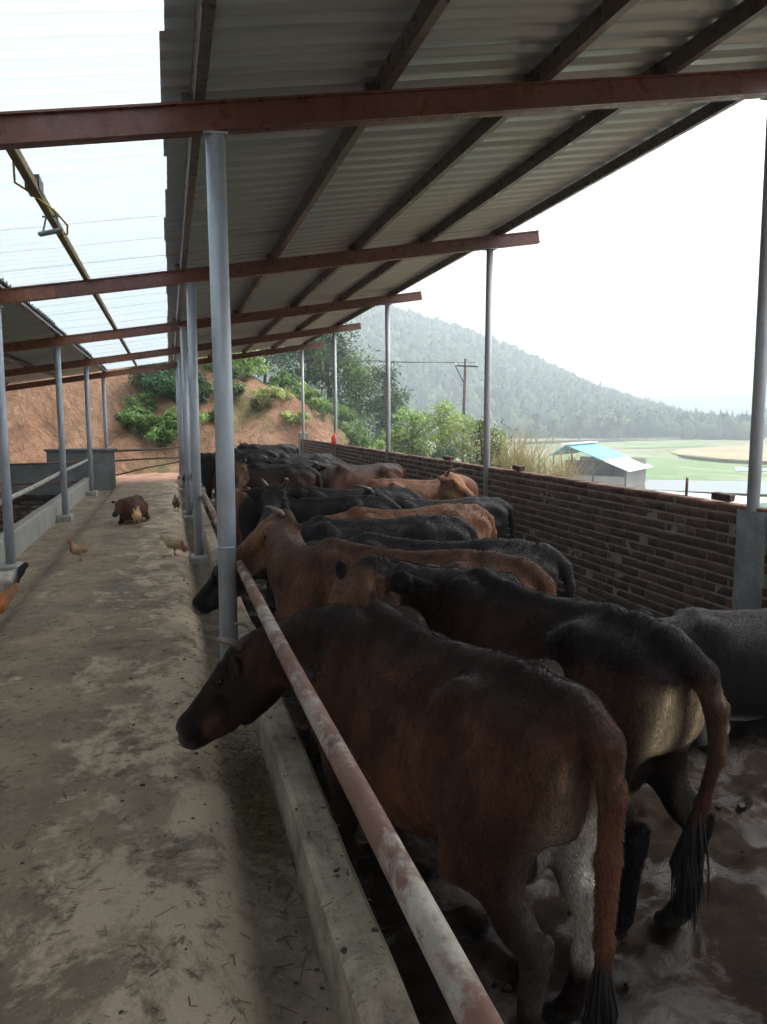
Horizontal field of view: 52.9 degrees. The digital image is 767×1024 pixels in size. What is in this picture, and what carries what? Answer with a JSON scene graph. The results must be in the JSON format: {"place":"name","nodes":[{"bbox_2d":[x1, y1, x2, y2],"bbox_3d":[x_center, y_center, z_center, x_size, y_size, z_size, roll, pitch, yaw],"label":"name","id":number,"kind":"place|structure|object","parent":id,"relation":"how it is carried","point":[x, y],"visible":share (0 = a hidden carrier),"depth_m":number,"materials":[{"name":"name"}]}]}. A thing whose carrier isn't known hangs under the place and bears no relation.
{"place":"outdoors","nodes":[
{"label":"outdoors","id":0,"kind":"place"},
{"bbox_2d":[0,491,57,532],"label":"pen floor","id":1,"kind":"structure","parent":0,"point":[23,506],"depth_m":15.97,"materials":[{"name":"brown soil"}]},
{"bbox_2d":[10,448,117,494],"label":"block wall","id":2,"kind":"structure","parent":1,"relation":"on","point":[104,470],"depth_m":18.09,"materials":[{"name":"grey concrete"}]},
{"bbox_2d":[0,0,766,660],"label":"cattle shed","id":3,"kind":"structure","parent":1,"relation":"on","point":[318,168],"depth_m":5.24,"materials":[{"name":"grey metal"}]},
{"bbox_2d":[24,174,43,196],"bbox_3d":[-2.357,-2.206,5.197,0.090,0.110,0.200,-2,7,-15],"label":"junction box","id":4,"kind":"object","parent":3,"relation":"attached to","point":[39,183],"visible":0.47,"depth_m":5.14,"materials":[{"name":"black plastic"}]},
{"bbox_2d":[12,162,67,234],"bbox_3d":[-2.058,-1.956,4.093,0.228,0.174,3.366,-2,7,-13],"label":"yellow cable","id":5,"kind":"object","parent":3,"relation":"attached to","point":[39,199],"visible":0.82,"depth_m":5.25,"materials":[{"name":"yellow plastic"}]},
{"bbox_2d":[0,456,92,504],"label":"pipe rail","id":6,"kind":"object","parent":3,"relation":"attached to","point":[30,488],"visible":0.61,"depth_m":10.75,"materials":[{"name":"grey metal"}]},
{"bbox_2d":[10,461,87,464],"bbox_3d":[-9.513,-1.012,17.078,5.781,0.154,0.044,-2,7,-15],"label":"dark rail","id":7,"kind":"object","parent":6,"relation":"attached to","point":[43,463],"visible":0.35,"depth_m":17.54,"materials":[{"name":"red metal"}]},
{"bbox_2d":[37,208,61,236],"bbox_3d":[-2.470,-2.135,5.695,0.176,0.227,0.129,-3,7,-21],"label":"floodlight","id":8,"kind":"object","parent":3,"relation":"attached to","point":[43,232],"visible":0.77,"depth_m":5.67,"materials":[{"name":"paint"}]},
{"bbox_2d":[191,468,503,1023],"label":"feed rail","id":9,"kind":"object","parent":3,"relation":"attached to","point":[465,995],"visible":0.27,"depth_m":1.39,"materials":[{"name":"grey metal"}]},
{"bbox_2d":[115,446,179,451],"bbox_3d":[-6.170,-1.589,19.510,2.052,0.142,0.052,-2,7,-15],"label":"bamboo pole","id":10,"kind":"object","parent":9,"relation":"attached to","point":[162,448],"visible":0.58,"depth_m":19.55,"materials":[{"name":"brown wood"}]},
{"bbox_2d":[115,456,180,461],"bbox_3d":[-5.965,-1.370,19.828,1.903,0.128,0.049,-2,7,-14],"label":"bamboo pole","id":11,"kind":"object","parent":9,"relation":"attached to","point":[148,458],"visible":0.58,"depth_m":19.79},
{"bbox_2d":[116,461,180,475],"bbox_3d":[-6.132,-1.117,19.994,2.258,0.499,0.040,-2,7,-15],"label":"bamboo pole","id":12,"kind":"object","parent":9,"relation":"attached to","point":[148,467],"visible":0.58,"depth_m":19.98,"materials":[{"name":"brown wood"}]},
{"bbox_2d":[116,472,181,485],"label":"yard","id":13,"kind":"structure","parent":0,"point":[152,477],"depth_m":22.78,"materials":[{"name":"beige soil"}]},
{"bbox_2d":[0,482,336,1023],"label":"walkway","id":14,"kind":"structure","parent":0,"point":[98,978],"depth_m":2.98,"materials":[{"name":"concrete"}]},
{"bbox_2d":[0,583,19,613],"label":"hen","id":15,"kind":"object","parent":14,"relation":"on","point":[7,596],"visible":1,"depth_m":5.77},
{"bbox_2d":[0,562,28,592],"bbox_3d":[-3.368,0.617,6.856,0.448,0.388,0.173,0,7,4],"label":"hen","id":16,"kind":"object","parent":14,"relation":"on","point":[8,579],"visible":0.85,"depth_m":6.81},
{"bbox_2d":[0,477,88,564],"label":"wall","id":17,"kind":"structure","parent":14,"relation":"on","point":[31,528],"depth_m":11.17,"materials":[{"name":"concrete"}]},
{"bbox_2d":[0,480,79,485],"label":"dark rail","id":18,"kind":"object","parent":17,"relation":"attached to","point":[45,483],"depth_m":17.60,"materials":[{"name":"red metal"}]},
{"bbox_2d":[67,539,93,560],"bbox_3d":[-3.284,0.408,8.349,0.282,0.244,0.108,-3,7,-25],"label":"hen","id":19,"kind":"object","parent":14,"relation":"on","point":[79,550],"visible":1,"depth_m":8.31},
{"bbox_2d":[0,519,257,1013],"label":"straw litter","id":20,"kind":"object","parent":14,"relation":"on","point":[167,963],"visible":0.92,"depth_m":2.67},
{"bbox_2d":[111,494,149,523],"bbox_3d":[-3.807,-0.043,11.574,0.448,0.397,0.970,-1,7,-3],"label":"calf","id":21,"kind":"object","parent":14,"relation":"on","point":[124,507],"visible":0.85,"depth_m":11.33},
{"bbox_2d":[132,505,141,526],"bbox_3d":[-3.551,0.063,11.067,0.132,0.296,0.341,-1,7,-5],"label":"hen","id":22,"kind":"object","parent":14,"relation":"on","point":[137,514],"visible":1,"depth_m":11.05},
{"bbox_2d":[0,475,328,1023],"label":"dried dung","id":23,"kind":"object","parent":14,"relation":"on","point":[295,983],"visible":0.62,"depth_m":3.25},
{"bbox_2d":[160,535,187,555],"bbox_3d":[-2.350,0.376,8.666,0.314,0.238,0.112,-1,7,-7],"label":"hen","id":24,"kind":"object","parent":14,"relation":"on","point":[174,545],"visible":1,"depth_m":8.63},
{"bbox_2d":[183,498,318,1023],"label":"straw litter","id":25,"kind":"object","parent":14,"relation":"on","point":[279,1012],"visible":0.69,"depth_m":2.40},
{"bbox_2d":[217,730,311,974],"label":"straw litter","id":26,"kind":"object","parent":14,"relation":"on","point":[252,804],"visible":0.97,"depth_m":3.16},
{"bbox_2d":[0,362,766,497],"bbox_3d":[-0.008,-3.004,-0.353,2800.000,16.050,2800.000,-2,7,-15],"label":"ground","id":27,"kind":"structure","parent":0,"point":[32,423],"depth_m":26.26,"materials":[{"name":"soil"}]},
{"bbox_2d":[113,405,157,436],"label":"bush","id":28,"kind":"object","parent":27,"relation":"on","point":[128,417],"visible":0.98,"depth_m":25.89,"materials":[{"name":"green plant"}]},
{"bbox_2d":[122,390,159,414],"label":"bush","id":29,"kind":"object","parent":27,"relation":"on","point":[135,401],"visible":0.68,"depth_m":26.60,"materials":[{"name":"green plant"}]},
{"bbox_2d":[125,361,188,398],"bbox_3d":[-7.997,-4.780,27.614,2.756,2.205,2.374,6,9,44],"label":"bush","id":30,"kind":"object","parent":27,"relation":"on","point":[163,378],"visible":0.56,"depth_m":27.06,"materials":[{"name":"green plant"}]},
{"bbox_2d":[137,414,177,446],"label":"bush","id":31,"kind":"object","parent":27,"relation":"on","point":[163,432],"visible":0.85,"depth_m":25.95,"materials":[{"name":"green plant"}]},
{"bbox_2d":[163,406,209,426],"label":"bush","id":32,"kind":"object","parent":27,"relation":"on","point":[167,412],"visible":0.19,"depth_m":26.77,"materials":[{"name":"green plant"}]},
{"bbox_2d":[164,370,213,403],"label":"bush","id":33,"kind":"object","parent":27,"relation":"on","point":[202,379],"visible":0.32,"depth_m":27.94,"materials":[{"name":"green plant"}]},
{"bbox_2d":[200,380,245,396],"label":"bush","id":34,"kind":"object","parent":27,"relation":"on","point":[239,388],"visible":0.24,"depth_m":28.71,"materials":[{"name":"green plant"}]},
{"bbox_2d":[201,360,250,377],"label":"bush","id":35,"kind":"object","parent":27,"relation":"on","point":[238,368],"visible":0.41,"depth_m":29.87,"materials":[{"name":"green plant"}]},
{"bbox_2d":[235,350,273,376],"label":"bush","id":36,"kind":"object","parent":27,"relation":"on","point":[250,361],"visible":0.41,"depth_m":31.49,"materials":[{"name":"green plant"}]},
{"bbox_2d":[250,395,277,409],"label":"bush","id":37,"kind":"object","parent":27,"relation":"on","point":[264,400],"visible":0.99,"depth_m":28.45,"materials":[{"name":"green plant"}]},
{"bbox_2d":[238,347,292,382],"bbox_3d":[-5.813,-8.128,37.811,3.485,4.144,3.495,-2,7,-15],"label":"broadleaf tree","id":38,"kind":"object","parent":27,"relation":"on","point":[265,377],"visible":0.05,"depth_m":37.76,"materials":[{"name":"green plant"}]},
{"bbox_2d":[253,384,294,399],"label":"bush","id":39,"kind":"object","parent":27,"relation":"on","point":[279,392],"visible":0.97,"depth_m":29.19,"materials":[{"name":"green plant"}]},
{"bbox_2d":[263,369,305,395],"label":"bush","id":40,"kind":"object","parent":27,"relation":"on","point":[282,382],"visible":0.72,"depth_m":31.68,"materials":[{"name":"green plant"}]},
{"bbox_2d":[279,410,311,424],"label":"bush","id":41,"kind":"object","parent":27,"relation":"on","point":[286,415],"visible":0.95,"depth_m":28.22,"materials":[{"name":"green plant"}]},
{"bbox_2d":[261,333,338,394],"bbox_3d":[-3.809,-6.801,36.020,3.401,5.178,3.711,-6,9,-39],"label":"broadleaf tree","id":42,"kind":"object","parent":27,"relation":"on","point":[317,353],"visible":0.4,"depth_m":35.44,"materials":[{"name":"green plant"}]},
{"bbox_2d":[295,381,324,410],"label":"bush","id":43,"kind":"object","parent":27,"relation":"on","point":[309,392],"visible":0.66,"depth_m":30.36,"materials":[{"name":"green plant"}]},
{"bbox_2d":[308,397,332,411],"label":"bush","id":44,"kind":"object","parent":27,"relation":"on","point":[322,402],"visible":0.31,"depth_m":31.50,"materials":[{"name":"green plant"}]},
{"bbox_2d":[293,318,365,403],"bbox_3d":[-2.545,-6.464,36.971,3.860,6.059,4.243,-2,7,-15],"label":"broadleaf tree","id":45,"kind":"object","parent":27,"relation":"on","point":[328,378],"visible":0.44,"depth_m":36.26,"materials":[{"name":"green plant"}]},
{"bbox_2d":[314,402,364,430],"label":"bush","id":46,"kind":"object","parent":27,"relation":"on","point":[343,412],"visible":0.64,"depth_m":30.66,"materials":[{"name":"green plant"}]},
{"bbox_2d":[344,430,361,446],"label":"bush","id":47,"kind":"object","parent":27,"relation":"on","point":[353,441],"visible":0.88,"depth_m":28.75,"materials":[{"name":"green plant"}]},
{"bbox_2d":[341,422,370,434],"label":"bush","id":48,"kind":"object","parent":27,"relation":"on","point":[345,429],"visible":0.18,"depth_m":31.59,"materials":[{"name":"green plant"}]},
{"bbox_2d":[329,340,385,429],"bbox_3d":[-1.141,-5.279,36.256,3.255,5.652,3.182,-2,7,-15],"label":"broadleaf tree","id":49,"kind":"object","parent":27,"relation":"on","point":[355,377],"visible":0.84,"depth_m":35.78,"materials":[{"name":"green plant"}]},
{"bbox_2d":[354,431,384,449],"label":"bush","id":50,"kind":"object","parent":27,"relation":"on","point":[366,439],"visible":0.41,"depth_m":29.73,"materials":[{"name":"green plant"}]},
{"bbox_2d":[364,438,392,451],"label":"bush","id":51,"kind":"object","parent":27,"relation":"on","point":[379,445],"visible":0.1,"depth_m":28.20,"materials":[{"name":"green plant"}]},
{"bbox_2d":[361,359,416,443],"bbox_3d":[0.084,-4.453,36.506,2.684,5.580,2.836,3,7,23],"label":"broadleaf tree","id":52,"kind":"object","parent":27,"relation":"on","point":[395,399],"visible":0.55,"depth_m":36.17,"materials":[{"name":"green plant"}]},
{"bbox_2d":[379,403,438,457],"bbox_3d":[0.937,-2.414,26.384,2.075,2.633,2.285,-1,7,-7],"label":"bush","id":53,"kind":"object","parent":27,"relation":"on","point":[399,438],"visible":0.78,"depth_m":25.86,"materials":[{"name":"green plant"}]},
{"bbox_2d":[407,399,476,460],"bbox_3d":[2.156,-2.570,27.014,2.279,2.780,2.716,-6,9,-41],"label":"bush","id":54,"kind":"object","parent":27,"relation":"on","point":[446,433],"visible":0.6,"depth_m":26.76,"materials":[{"name":"green plant"}]},
{"bbox_2d":[429,443,458,461],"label":"bush","id":55,"kind":"object","parent":27,"relation":"on","point":[441,450],"visible":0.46,"depth_m":24.89,"materials":[{"name":"green plant"}]},
{"bbox_2d":[455,359,477,461],"bbox_3d":[3.034,-2.549,28.221,0.877,6.055,0.315,-2,7,-15],"label":"utility pole","id":56,"kind":"object","parent":27,"relation":"on","point":[465,365],"visible":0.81,"depth_m":28.00,"materials":[{"name":"grey wood"}]},
{"bbox_2d":[232,353,451,362],"bbox_3d":[-5.986,-6.440,28.696,17.339,1.902,0.020,1,7,6],"label":"overhead wire","id":57,"kind":"object","parent":56,"relation":"attached to","point":[364,361],"visible":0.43,"depth_m":28.21,"materials":[{"name":"black metal"}]},
{"bbox_2d":[248,351,475,362],"bbox_3d":[-5.319,-6.704,29.635,17.770,2.201,0.020,1,7,11],"label":"overhead wire","id":58,"kind":"object","parent":56,"relation":"attached to","point":[365,360],"visible":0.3,"depth_m":28.85,"materials":[{"name":"black metal"}]},
{"bbox_2d":[445,414,509,462],"bbox_3d":[3.441,-2.299,26.930,2.504,2.258,2.223,-2,7,-15],"label":"bush","id":59,"kind":"object","parent":27,"relation":"on","point":[469,427],"visible":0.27,"depth_m":26.79,"materials":[{"name":"green plant"}]},
{"bbox_2d":[462,416,516,468],"bbox_3d":[1.893,-0.781,14.127,1.031,1.946,0.864,-2,7,-15],"label":"bush","id":60,"kind":"object","parent":27,"relation":"on","point":[481,441],"visible":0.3,"depth_m":14.00,"materials":[{"name":"green plant"}]},
{"bbox_2d":[424,419,570,471],"bbox_3d":[2.336,-0.906,15.539,3.766,1.955,3.602,2,7,19],"label":"reed clump","id":61,"kind":"object","parent":27,"relation":"on","point":[503,444],"visible":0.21,"depth_m":15.26,"materials":[{"name":"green plant"}]},
{"bbox_2d":[441,421,593,474],"bbox_3d":[2.351,-0.746,14.086,3.777,1.876,3.719,-2,7,-15],"label":"reed clump","id":62,"kind":"object","parent":27,"relation":"on","point":[515,459],"visible":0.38,"depth_m":13.95,"materials":[{"name":"beige plant"}]},
{"bbox_2d":[298,432,766,617],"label":"brick wall","id":63,"kind":"structure","parent":27,"relation":"on","point":[657,554],"depth_m":6.71,"materials":[{"name":"brick"}]},
{"bbox_2d":[711,492,734,501],"bbox_3d":[2.503,-0.112,5.679,0.075,0.065,0.146,-5,9,-38],"label":"loose brick","id":64,"kind":"object","parent":63,"relation":"on","point":[722,496],"visible":1,"depth_m":5.65,"materials":[{"name":"brown brick"}]},
{"bbox_2d":[531,414,540,440],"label":"roadside tree","id":65,"kind":"object","parent":27,"relation":"on","point":[535,417],"visible":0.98,"depth_m":183.62,"materials":[{"name":"green plant"}]},
{"bbox_2d":[473,440,615,482],"bbox_3d":[3.123,-0.582,14.025,2.711,1.562,3.209,4,8,34],"label":"reed clump","id":66,"kind":"object","parent":27,"relation":"on","point":[559,472],"visible":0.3,"depth_m":13.81,"materials":[{"name":"beige plant"}]},
{"bbox_2d":[0,25,766,398],"label":"sky","id":67,"kind":"structure","parent":0,"point":[642,282],"materials":[{"name":"white"}]},
{"bbox_2d":[202,486,766,1023],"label":"pen floor","id":68,"kind":"structure","parent":0,"point":[712,968],"depth_m":2.70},
{"bbox_2d":[182,452,266,513],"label":"cow","id":69,"kind":"object","parent":68,"relation":"on","point":[208,465],"visible":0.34,"depth_m":14.32},
{"bbox_2d":[214,446,284,454],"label":"cow","id":70,"kind":"object","parent":68,"relation":"on","point":[241,451],"visible":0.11,"depth_m":16.94},
{"bbox_2d":[213,462,312,498],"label":"cow","id":71,"kind":"object","parent":68,"relation":"on","point":[266,465],"visible":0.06,"depth_m":11.70},
{"bbox_2d":[213,459,321,499],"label":"cow","id":72,"kind":"object","parent":68,"relation":"on","point":[251,475],"visible":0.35,"depth_m":10.51},
{"bbox_2d":[236,442,298,453],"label":"cow","id":73,"kind":"object","parent":68,"relation":"on","point":[290,448],"visible":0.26,"depth_m":19.64},
{"bbox_2d":[214,487,328,546],"bbox_3d":[-1.241,0.266,8.163,1.464,1.055,0.961,2,7,20],"label":"cow","id":74,"kind":"object","parent":68,"relation":"on","point":[240,495],"visible":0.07,"depth_m":7.81},
{"bbox_2d":[266,450,335,459],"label":"cow","id":75,"kind":"object","parent":68,"relation":"on","point":[274,454],"visible":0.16,"depth_m":15.63},
{"bbox_2d":[259,455,345,464],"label":"cow","id":76,"kind":"object","parent":68,"relation":"on","point":[272,460],"visible":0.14,"depth_m":13.12},
{"bbox_2d":[192,495,418,1023],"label":"curb","id":77,"kind":"structure","parent":68,"relation":"on","point":[352,976],"depth_m":2.38,"materials":[{"name":"concrete"}]},
{"bbox_2d":[210,541,394,1011],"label":"straw litter","id":78,"kind":"object","parent":77,"relation":"on","point":[333,841],"visible":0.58,"depth_m":2.37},
{"bbox_2d":[246,616,409,1018],"bbox_3d":[-2.159,0.284,9.600,0.121,0.012,17.677,-2,7,-15],"label":"dried dung","id":79,"kind":"object","parent":77,"relation":"on","point":[343,950],"visible":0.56,"depth_m":2.39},
{"bbox_2d":[237,478,401,614],"bbox_3d":[-0.574,0.309,6.837,1.375,1.281,0.886,-4,8,-28],"label":"cow","id":80,"kind":"object","parent":68,"relation":"on","point":[253,512],"visible":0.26,"depth_m":6.64},
{"bbox_2d":[191,513,477,615],"bbox_3d":[-0.415,0.562,5.369,2.129,1.120,0.785,1,7,10],"label":"cow","id":81,"kind":"object","parent":68,"relation":"on","point":[434,527],"visible":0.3,"depth_m":5.21},
{"bbox_2d":[262,486,421,498],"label":"cow","id":82,"kind":"object","parent":68,"relation":"on","point":[388,491],"visible":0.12,"depth_m":7.56},
{"bbox_2d":[306,461,405,489],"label":"cow","id":83,"kind":"object","parent":68,"relation":"on","point":[337,476],"visible":0.45,"depth_m":11.63},
{"bbox_2d":[214,505,556,758],"bbox_3d":[-0.117,0.658,4.032,2.081,1.243,0.743,6,9,40],"label":"cow","id":84,"kind":"object","parent":68,"relation":"on","point":[301,575],"visible":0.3,"depth_m":3.85},
{"bbox_2d":[175,600,630,1023],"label":"cow","id":85,"kind":"object","parent":68,"relation":"on","point":[499,773],"visible":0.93,"depth_m":2.09},
{"bbox_2d":[326,502,496,538],"bbox_3d":[0.128,0.509,5.723,1.630,1.137,0.538,-4,7,-26],"label":"cow","id":86,"kind":"object","parent":68,"relation":"on","point":[480,519],"visible":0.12,"depth_m":5.70},
{"bbox_2d":[360,468,478,499],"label":"cow","id":87,"kind":"object","parent":68,"relation":"on","point":[448,485],"visible":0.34,"depth_m":8.94},
{"bbox_2d":[264,532,576,606],"bbox_3d":[-0.044,0.651,4.568,2.246,1.124,0.849,5,9,39],"label":"cow","id":88,"kind":"object","parent":68,"relation":"on","point":[555,564],"visible":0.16,"depth_m":4.11},
{"bbox_2d":[356,485,515,538],"bbox_3d":[0.386,0.325,7.156,1.740,1.168,0.515,-1,7,-7],"label":"cow","id":89,"kind":"object","parent":68,"relation":"on","point":[500,510],"visible":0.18,"depth_m":7.08},
{"bbox_2d":[300,555,730,942],"bbox_3d":[0.501,0.792,3.067,1.624,1.197,0.948,3,8,27],"label":"cow","id":90,"kind":"object","parent":68,"relation":"on","point":[649,680],"visible":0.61,"depth_m":2.51},
{"bbox_2d":[290,688,763,1019],"bbox_3d":[1.252,1.291,3.947,3.232,0.025,5.447,-2,7,-15],"label":"trampled dung","id":91,"kind":"object","parent":68,"relation":"on","point":[498,986],"visible":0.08,"depth_m":2.42,"materials":[{"name":"brown soil"}]},
{"bbox_2d":[658,606,766,746],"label":"cow","id":92,"kind":"object","parent":68,"relation":"on","point":[732,644],"visible":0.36,"depth_m":4.15},
{"bbox_2d":[407,438,604,443],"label":"field","id":93,"kind":"structure","parent":0,"point":[534,439],"depth_m":198.76,"materials":[{"name":"green plant"}]},
{"bbox_2d":[371,431,700,439],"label":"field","id":94,"kind":"structure","parent":0,"point":[560,436],"depth_m":212.04,"materials":[{"name":"green plant"}]},
{"bbox_2d":[252,303,766,439],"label":"hill woodland","id":95,"kind":"object","parent":94,"relation":"on","point":[525,386],"visible":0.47,"depth_m":252.15,"materials":[{"name":"green plant"}]},
{"bbox_2d":[390,437,766,456],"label":"meadow","id":96,"kind":"structure","parent":0,"point":[667,451],"depth_m":139.45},
{"bbox_2d":[574,416,583,439],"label":"roadside tree","id":97,"kind":"object","parent":96,"relation":"on","point":[579,421],"visible":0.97,"depth_m":186.18,"materials":[{"name":"green plant"}]},
{"bbox_2d":[594,417,603,438],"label":"roadside tree","id":98,"kind":"object","parent":96,"relation":"on","point":[598,421],"visible":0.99,"depth_m":191.42,"materials":[{"name":"green plant"}]},
{"bbox_2d":[607,417,616,438],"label":"roadside tree","id":99,"kind":"object","parent":96,"relation":"on","point":[612,421],"visible":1,"depth_m":195.71,"materials":[{"name":"green plant"}]},
{"bbox_2d":[614,410,622,438],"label":"roadside tree","id":100,"kind":"object","parent":96,"relation":"on","point":[618,415],"visible":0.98,"depth_m":198.75,"materials":[{"name":"green plant"}]},
{"bbox_2d":[634,415,642,437],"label":"roadside tree","id":101,"kind":"object","parent":96,"relation":"on","point":[637,421],"visible":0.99,"depth_m":201.54,"materials":[{"name":"green plant"}]},
{"bbox_2d":[456,453,766,480],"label":"paddy field","id":102,"kind":"structure","parent":0,"point":[670,468],"depth_m":77.72,"materials":[{"name":"green plant"}]},
{"bbox_2d":[526,442,712,448],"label":"paddy field","id":103,"kind":"structure","parent":0,"point":[618,445],"depth_m":157.62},
{"bbox_2d":[506,435,766,443],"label":"field bank","id":104,"kind":"structure","parent":0,"point":[598,440],"depth_m":180.88,"materials":[{"name":"green plant"}]},
{"bbox_2d":[631,480,766,493],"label":"flooded paddy","id":105,"kind":"structure","parent":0,"point":[715,486],"depth_m":57.20,"materials":[{"name":"grey liquid"}]},
{"bbox_2d":[551,441,652,486],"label":"barn","id":106,"kind":"structure","parent":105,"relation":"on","point":[625,470],"depth_m":57.87,"materials":[{"name":"white metal"}]},
{"bbox_2d":[647,393,766,416],"bbox_3d":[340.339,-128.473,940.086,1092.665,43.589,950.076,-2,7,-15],"label":"distant hill","id":107,"kind":"structure","parent":0,"point":[736,403],"depth_m":792.42,"materials":[{"name":"plant"}]},
{"bbox_2d":[654,490,766,503],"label":"concrete road","id":108,"kind":"structure","parent":0,"point":[741,499],"depth_m":49.10,"materials":[{"name":"grey concrete"}]},
{"bbox_2d":[672,444,766,460],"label":"stubble field","id":109,"kind":"structure","parent":0,"point":[736,452],"depth_m":116.51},
{"bbox_2d":[678,454,766,463],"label":"field bank","id":110,"kind":"structure","parent":0,"point":[713,458],"depth_m":91.82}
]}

